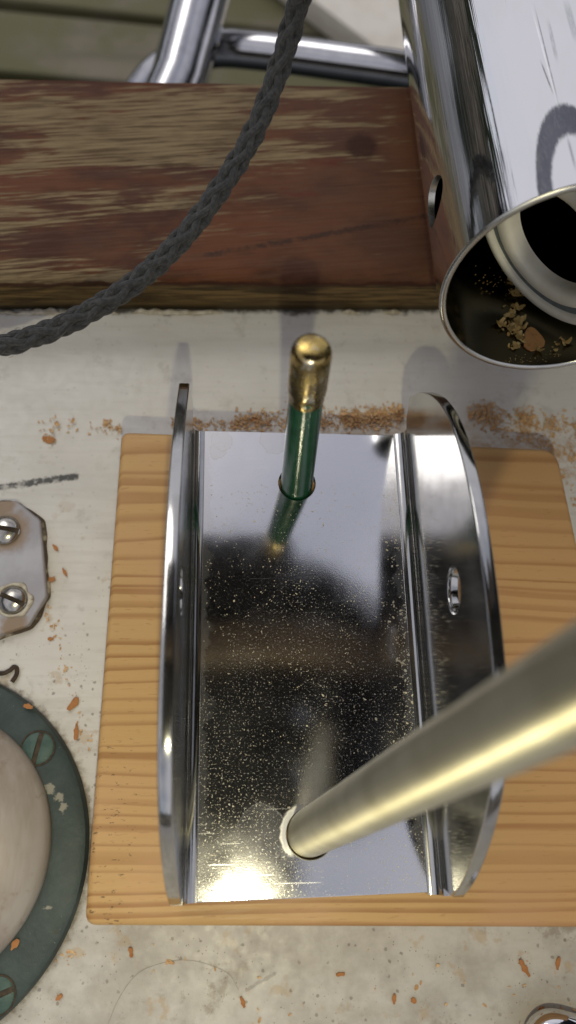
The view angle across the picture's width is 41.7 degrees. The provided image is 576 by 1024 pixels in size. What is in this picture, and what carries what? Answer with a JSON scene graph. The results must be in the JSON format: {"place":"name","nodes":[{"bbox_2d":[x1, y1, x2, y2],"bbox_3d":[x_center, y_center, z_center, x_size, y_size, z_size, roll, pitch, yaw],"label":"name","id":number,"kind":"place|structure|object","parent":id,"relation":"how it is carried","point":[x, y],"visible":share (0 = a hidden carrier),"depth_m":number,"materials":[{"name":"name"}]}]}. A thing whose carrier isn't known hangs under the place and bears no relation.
{"place":"outdoors","nodes":[
{"label":"outdoors","id":0,"kind":"place"},
{"bbox_2d":[0,309,575,1023],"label":"deck","id":1,"kind":"structure","parent":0,"point":[126,369],"depth_m":0.19,"materials":[{"name":"grey paint"}]},
{"bbox_2d":[0,665,18,682],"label":"wire bit","id":2,"kind":"object","parent":1,"relation":"on","point":[11,669],"visible":1,"depth_m":0.18,"materials":[{"name":"brown metal"}]},
{"bbox_2d":[0,500,50,639],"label":"deck plate","id":3,"kind":"object","parent":1,"relation":"on","point":[25,591],"visible":1,"depth_m":0.19,"materials":[{"name":"silver metal"}]},
{"bbox_2d":[0,684,89,1019],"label":"deck vent","id":4,"kind":"object","parent":1,"relation":"on","point":[44,836],"visible":1,"depth_m":0.17,"materials":[{"name":"green metal"}]},
{"bbox_2d":[10,938,18,950],"bbox_3d":[-0.059,0.093,0.162,0.002,0.001,0.002,0,71,-4],"label":"wood chip","id":5,"kind":"object","parent":4,"relation":"on","point":[15,943],"visible":1,"depth_m":0.16,"materials":[{"name":"orange wood"}]},
{"bbox_2d":[23,703,32,708],"bbox_3d":[-0.061,0.046,0.178,0.002,0.001,0.001,0,71,-4],"label":"wood chip","id":6,"kind":"object","parent":4,"relation":"on","point":[28,706],"visible":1,"depth_m":0.18,"materials":[{"name":"orange wood"}]},
{"bbox_2d":[42,436,54,443],"bbox_3d":[-0.065,-0.020,0.205,0.003,0.001,0.002,0,71,-4],"label":"wood chip","id":7,"kind":"object","parent":1,"relation":"on","point":[50,440],"visible":1,"depth_m":0.20,"materials":[{"name":"orange wood"}]},
{"bbox_2d":[48,576,54,581],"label":"wood chip","id":8,"kind":"object","parent":1,"relation":"on","point":[51,579],"visible":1,"depth_m":0.19,"materials":[{"name":"orange wood"}]},
{"bbox_2d":[55,994,62,1000],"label":"wood chip","id":9,"kind":"object","parent":1,"relation":"on","point":[60,996],"visible":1,"depth_m":0.16,"materials":[{"name":"brown wood"}]},
{"bbox_2d":[67,697,78,710],"bbox_3d":[-0.052,0.046,0.182,0.003,0.001,0.003,0,71,-4],"label":"wood chip","id":10,"kind":"object","parent":1,"relation":"on","point":[73,703],"visible":1,"depth_m":0.18,"materials":[{"name":"orange wood"}]},
{"bbox_2d":[73,724,78,739],"bbox_3d":[-0.051,0.052,0.180,0.001,0.001,0.004,0,71,-4],"label":"wood chip","id":11,"kind":"object","parent":1,"relation":"on","point":[76,730],"visible":1,"depth_m":0.18,"materials":[{"name":"orange wood"}]},
{"bbox_2d":[128,947,132,957],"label":"wood chip","id":12,"kind":"object","parent":1,"relation":"on","point":[130,949],"visible":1,"depth_m":0.17,"materials":[{"name":"brown wood"}]},
{"bbox_2d":[108,960,232,1022],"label":"hair","id":13,"kind":"object","parent":1,"relation":"on","point":[160,963],"visible":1,"depth_m":0.17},
{"bbox_2d":[0,79,438,314],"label":"toe rail","id":14,"kind":"object","parent":1,"relation":"on","point":[103,185],"visible":0.76,"depth_m":0.21,"materials":[{"name":"brown wood"}]},
{"bbox_2d":[0,0,311,357],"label":"rope","id":15,"kind":"object","parent":14,"relation":"on","point":[173,247],"visible":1,"depth_m":0.17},
{"bbox_2d":[126,0,408,86],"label":"pulpit","id":16,"kind":"object","parent":14,"relation":"attached to","point":[198,43],"visible":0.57,"depth_m":0.33,"materials":[{"name":"metal"}]},
{"bbox_2d":[398,0,575,369],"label":"steel tube","id":17,"kind":"object","parent":14,"relation":"on","point":[492,85],"visible":0.99,"depth_m":0.16,"materials":[{"name":"silver metal"}]},
{"bbox_2d":[475,265,571,361],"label":"tube shavings","id":18,"kind":"object","parent":17,"relation":"in","point":[515,326],"visible":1,"depth_m":0.19},
{"bbox_2d":[485,191,575,324],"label":"nylon washer","id":19,"kind":"object","parent":17,"relation":"in","point":[534,280],"visible":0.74,"depth_m":0.18,"materials":[{"name":"plastic"}]},
{"bbox_2d":[523,327,544,350],"bbox_3d":[0.060,-0.042,0.184,0.005,0.001,0.007,0,71,-4],"label":"wood chip","id":20,"kind":"object","parent":17,"relation":"in","point":[534,339],"visible":1,"depth_m":0.18,"materials":[{"name":"brown wood"}]},
{"bbox_2d":[240,996,244,1007],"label":"wood chip","id":21,"kind":"object","parent":1,"relation":"on","point":[242,1000],"visible":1,"depth_m":0.16,"materials":[{"name":"brown wood"}]},
{"bbox_2d":[38,398,575,1023],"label":"sawdust","id":22,"kind":"object","parent":1,"relation":"on","point":[356,418],"visible":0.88,"depth_m":0.21},
{"bbox_2d":[86,433,575,926],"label":"wooden block","id":23,"kind":"object","parent":1,"relation":"on","point":[526,876],"depth_m":0.16,"materials":[{"name":"brown wood"}]},
{"bbox_2d":[157,383,505,905],"bbox_3d":[0.006,0.019,0.150,0.057,0.049,0.110,0,71,-4],"label":"steel bracket","id":24,"kind":"object","parent":23,"relation":"on","point":[423,464],"visible":0.9,"depth_m":0.16,"materials":[{"name":"silver metal"}]},
{"bbox_2d":[280,333,331,499],"bbox_3d":[0.003,-0.017,0.156,0.010,0.062,0.009,0,71,-4],"label":"green rod","id":25,"kind":"object","parent":24,"relation":"in","point":[310,364],"visible":1,"depth_m":0.14,"materials":[{"name":"metal"}]},
{"bbox_2d":[201,485,425,891],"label":"fine shavings","id":26,"kind":"object","parent":24,"relation":"on","point":[403,663],"visible":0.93,"depth_m":0.17},
{"bbox_2d":[287,621,575,857],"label":"brushed rod","id":27,"kind":"object","parent":24,"relation":"attached to","point":[517,717],"visible":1,"depth_m":0.08,"materials":[{"name":"metal"}]},
{"bbox_2d":[336,972,344,976],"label":"wood chip","id":28,"kind":"object","parent":1,"relation":"on","point":[338,974],"visible":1,"depth_m":0.17,"materials":[{"name":"brown wood"}]},
{"bbox_2d":[392,994,395,1003],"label":"wood chip","id":29,"kind":"object","parent":1,"relation":"on","point":[394,998],"visible":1,"depth_m":0.17,"materials":[{"name":"brown wood"}]},
{"bbox_2d":[411,997,416,1003],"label":"wood chip","id":30,"kind":"object","parent":1,"relation":"on","point":[413,1000],"visible":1,"depth_m":0.17,"materials":[{"name":"brown wood"}]},
{"bbox_2d":[519,959,529,976],"bbox_3d":[0.053,0.103,0.171,0.002,0.001,0.004,0,71,-4],"label":"wood chip","id":31,"kind":"object","parent":1,"relation":"on","point":[524,967],"visible":1,"depth_m":0.17,"materials":[{"name":"brown wood"}]},
{"bbox_2d":[526,1008,575,1023],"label":"steel link","id":32,"kind":"object","parent":1,"relation":"on","point":[550,1016],"visible":1,"depth_m":0.16,"materials":[{"name":"silver metal"}]},
{"bbox_2d":[555,957,560,969],"bbox_3d":[0.061,0.102,0.171,0.001,0.001,0.003,0,71,-4],"label":"wood chip","id":33,"kind":"object","parent":1,"relation":"on","point":[558,961],"visible":1,"depth_m":0.17,"materials":[{"name":"brown wood"}]},
{"label":"water","id":34,"kind":"structure","parent":0,"visible":0},
{"bbox_2d":[0,0,371,86],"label":"jetty","id":35,"kind":"object","parent":34,"relation":"on","point":[92,40],"visible":0.05,"depth_m":0.69,"materials":[{"name":"green wood"}]},
{"bbox_2d":[281,0,403,49],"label":"pale board","id":36,"kind":"object","parent":35,"relation":"on","point":[373,22],"visible":0.08,"depth_m":0.69,"materials":[{"name":"paint"}]}
]}

